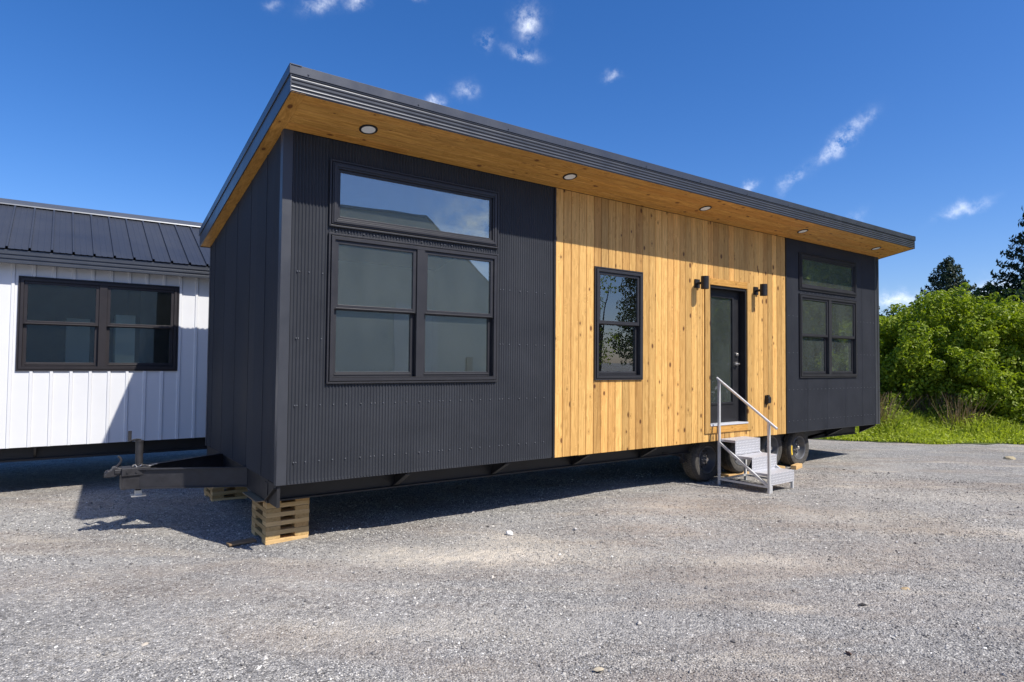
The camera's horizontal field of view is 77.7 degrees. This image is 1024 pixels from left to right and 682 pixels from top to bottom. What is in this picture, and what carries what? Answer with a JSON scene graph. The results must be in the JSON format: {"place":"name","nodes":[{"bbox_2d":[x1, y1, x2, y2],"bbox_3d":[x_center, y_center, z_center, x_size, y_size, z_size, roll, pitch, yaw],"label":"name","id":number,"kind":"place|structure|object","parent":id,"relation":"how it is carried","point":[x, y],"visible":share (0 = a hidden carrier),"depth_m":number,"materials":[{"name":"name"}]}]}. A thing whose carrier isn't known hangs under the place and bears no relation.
{"place":"outdoors","nodes":[
{"label":"outdoors","id":0,"kind":"place"},
{"bbox_2d":[0,439,1023,681],"bbox_3d":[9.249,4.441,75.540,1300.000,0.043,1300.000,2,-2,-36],"label":"gravel yard","id":1,"kind":"structure","parent":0,"point":[32,481],"depth_m":5.37,"materials":[{"name":"grey gravel"}]},
{"bbox_2d":[0,198,209,462],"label":"white cabin","id":2,"kind":"object","parent":1,"relation":"on","point":[103,332],"visible":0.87,"depth_m":9.10,"materials":[{"name":"white metal"}]},
{"bbox_2d":[15,276,178,370],"bbox_3d":[-5.686,-0.205,8.829,1.873,1.241,0.104,2,-2,-36],"label":"window","id":3,"kind":"structure","parent":2,"relation":"in","point":[102,324],"depth_m":8.78,"materials":[{"name":"brown plastic"}]},
{"bbox_2d":[204,487,247,501],"bbox_3d":[-3.765,1.835,8.365,0.426,0.434,0.556,2,-2,-36],"label":"timber stack","id":4,"kind":"object","parent":1,"relation":"on","point":[216,493],"visible":0.3,"depth_m":8.15,"materials":[{"name":"brown wood"}]},
{"bbox_2d":[226,538,256,545],"bbox_3d":[-2.661,1.976,6.254,0.260,0.020,0.100,2,-3,-41],"label":"wood offcut","id":5,"kind":"object","parent":1,"relation":"on","point":[240,542],"visible":1,"depth_m":6.23,"materials":[{"name":"brown wood"}]},
{"bbox_2d":[242,491,308,544],"bbox_3d":[-2.341,1.787,6.584,0.740,0.434,0.556,2,-2,-36],"label":"timber stack","id":6,"kind":"object","parent":1,"relation":"on","point":[270,524],"visible":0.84,"depth_m":6.36,"materials":[{"name":"brown wood"}]},
{"bbox_2d":[506,530,512,535],"bbox_3d":[-0.027,2.015,6.664,0.078,0.056,0.067,1,-2,0],"label":"stone","id":7,"kind":"object","parent":1,"relation":"on","point":[509,532],"visible":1,"depth_m":6.64,"materials":[{"name":"white stone"}]},
{"bbox_2d":[104,63,915,507],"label":"tiny house","id":8,"kind":"structure","parent":1,"relation":"on","point":[408,291],"depth_m":7.77,"materials":[{"name":"grey metal"}]},
{"bbox_2d":[325,232,498,383],"bbox_3d":[-0.989,-0.292,6.727,1.985,1.460,0.104,2,-2,-36],"label":"window","id":9,"kind":"structure","parent":8,"relation":"in","point":[416,373],"depth_m":6.68,"materials":[{"name":"plastic"}]},
{"bbox_2d":[328,159,498,248],"bbox_3d":[-0.972,-1.414,6.756,1.985,0.655,0.086,2,-2,-36],"label":"window","id":10,"kind":"structure","parent":8,"relation":"in","point":[336,167],"depth_m":6.64,"materials":[{"name":"plastic"}]},
{"bbox_2d":[593,266,642,379],"bbox_3d":[1.404,-0.218,8.446,0.890,1.468,0.104,2,-2,-36],"label":"window","id":11,"kind":"structure","parent":8,"relation":"in","point":[618,293],"depth_m":8.45,"materials":[{"name":"glass"}]},
{"bbox_2d":[710,289,739,422],"bbox_3d":[3.282,0.232,9.876,0.870,2.052,0.115,2,-2,-36],"label":"door","id":12,"kind":"structure","parent":8,"relation":"in","point":[724,305],"depth_m":9.95,"materials":[{"name":"black paint"}]},
{"bbox_2d":[798,252,856,296],"bbox_3d":[5.763,-1.190,11.593,1.985,0.655,0.086,2,-2,-36],"label":"window","id":13,"kind":"structure","parent":8,"relation":"in","point":[816,273],"depth_m":11.55,"materials":[{"name":"glass"}]},
{"bbox_2d":[798,293,857,377],"bbox_3d":[5.746,-0.068,11.564,1.985,1.460,0.104,2,-2,-36],"label":"window","id":14,"kind":"structure","parent":8,"relation":"in","point":[827,325],"depth_m":11.51,"materials":[{"name":"glass"}]},
{"bbox_2d":[593,667,603,671],"bbox_3d":[0.508,1.924,3.730,0.067,0.023,0.040,0,-2,11],"label":"stone","id":15,"kind":"object","parent":1,"relation":"on","point":[597,669],"visible":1,"depth_m":3.72,"materials":[{"name":"beige stone"}]},
{"bbox_2d":[717,471,748,476],"bbox_3d":[3.610,2.163,10.376,0.550,0.046,0.220,2,-2,-36],"label":"levelling board","id":16,"kind":"object","parent":1,"relation":"on","point":[726,474],"visible":0.47,"depth_m":10.25,"materials":[{"name":"brown wood"}]},
{"bbox_2d":[716,377,793,493],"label":"metal steps","id":17,"kind":"structure","parent":1,"relation":"on","point":[764,464],"depth_m":9.35,"materials":[{"name":"metal"}]},
{"bbox_2d":[791,463,801,469],"bbox_3d":[4.956,2.184,11.073,0.090,0.075,0.360,-1,-3,40],"label":"wood offcut","id":18,"kind":"object","parent":1,"relation":"on","point":[795,466],"visible":0.91,"depth_m":10.96,"materials":[{"name":"brown wood"}]},
{"bbox_2d":[1003,456,1015,459],"bbox_3d":[9.666,2.288,12.344,0.220,0.104,0.099,0,-2,17],"label":"stone","id":19,"kind":"object","parent":1,"relation":"on","point":[1010,457],"visible":0.8,"depth_m":12.33,"materials":[{"name":"beige stone"}]},
{"bbox_2d":[0,0,1023,316],"label":"sky","id":20,"kind":"structure","parent":0,"point":[903,116],"materials":[{"name":"blue"}]},
{"bbox_2d":[815,438,997,443],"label":"grass ground","id":21,"kind":"structure","parent":0,"point":[911,442],"depth_m":14.87,"materials":[{"name":"green plant"}]},
{"bbox_2d":[879,304,924,347],"bbox_3d":[14.747,0.669,25.012,2.775,4.305,3.620,0,-2,23],"label":"broadleaf tree","id":22,"kind":"object","parent":21,"relation":"on","point":[888,315],"visible":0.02,"depth_m":24.87,"materials":[{"name":"green plant"}]},
{"bbox_2d":[879,307,938,407],"bbox_3d":[11.062,0.797,19.169,4.187,3.589,3.822,2,-2,-36],"label":"shrub","id":23,"kind":"object","parent":21,"relation":"on","point":[889,328],"visible":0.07,"depth_m":18.55,"materials":[{"name":"green plant"}]},
{"bbox_2d":[880,343,956,416],"bbox_3d":[11.076,1.263,18.099,2.546,2.587,2.758,2,-2,-36],"label":"shrub","id":24,"kind":"object","parent":21,"relation":"on","point":[907,388],"visible":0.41,"depth_m":17.44,"materials":[{"name":"green plant"}]},
{"bbox_2d":[822,392,1023,444],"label":"weeds","id":25,"kind":"object","parent":21,"relation":"on","point":[919,428],"visible":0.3,"depth_m":15.37,"materials":[{"name":"green plant"}]},
{"bbox_2d":[871,390,1002,433],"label":"dry stalks","id":26,"kind":"object","parent":21,"relation":"on","point":[957,412],"visible":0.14,"depth_m":15.94,"materials":[{"name":"brown plant"}]},
{"bbox_2d":[910,257,977,338],"bbox_3d":[20.318,-0.431,29.692,6.947,7.127,6.466,2,-2,-36],"label":"conifer","id":27,"kind":"object","parent":21,"relation":"on","point":[950,278],"visible":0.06,"depth_m":29.55,"materials":[{"name":"green plant"}]},
{"bbox_2d":[879,282,1023,419],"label":"shrub","id":28,"kind":"object","parent":21,"relation":"on","point":[943,307],"visible":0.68,"depth_m":17.33,"materials":[{"name":"green plant"}]},
{"bbox_2d":[915,340,1023,426],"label":"shrub","id":29,"kind":"object","parent":21,"relation":"on","point":[993,373],"visible":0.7,"depth_m":16.27,"materials":[{"name":"green plant"}]},
{"bbox_2d":[929,291,1023,422],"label":"shrub","id":30,"kind":"object","parent":21,"relation":"on","point":[1015,336],"visible":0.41,"depth_m":16.73,"materials":[{"name":"green plant"}]},
{"bbox_2d":[970,280,1022,312],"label":"broadleaf tree","id":31,"kind":"object","parent":21,"relation":"on","point":[984,289],"visible":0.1,"depth_m":21.40,"materials":[{"name":"green plant"}]},
{"bbox_2d":[984,208,1023,310],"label":"conifer","id":32,"kind":"object","parent":21,"relation":"on","point":[1012,278],"visible":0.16,"depth_m":21.50,"materials":[{"name":"green plant"}]},
{"bbox_2d":[993,280,1023,367],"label":"broadleaf tree","id":33,"kind":"object","parent":21,"relation":"on","point":[1016,292],"visible":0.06,"depth_m":19.32,"materials":[{"name":"green plant"}]}
]}

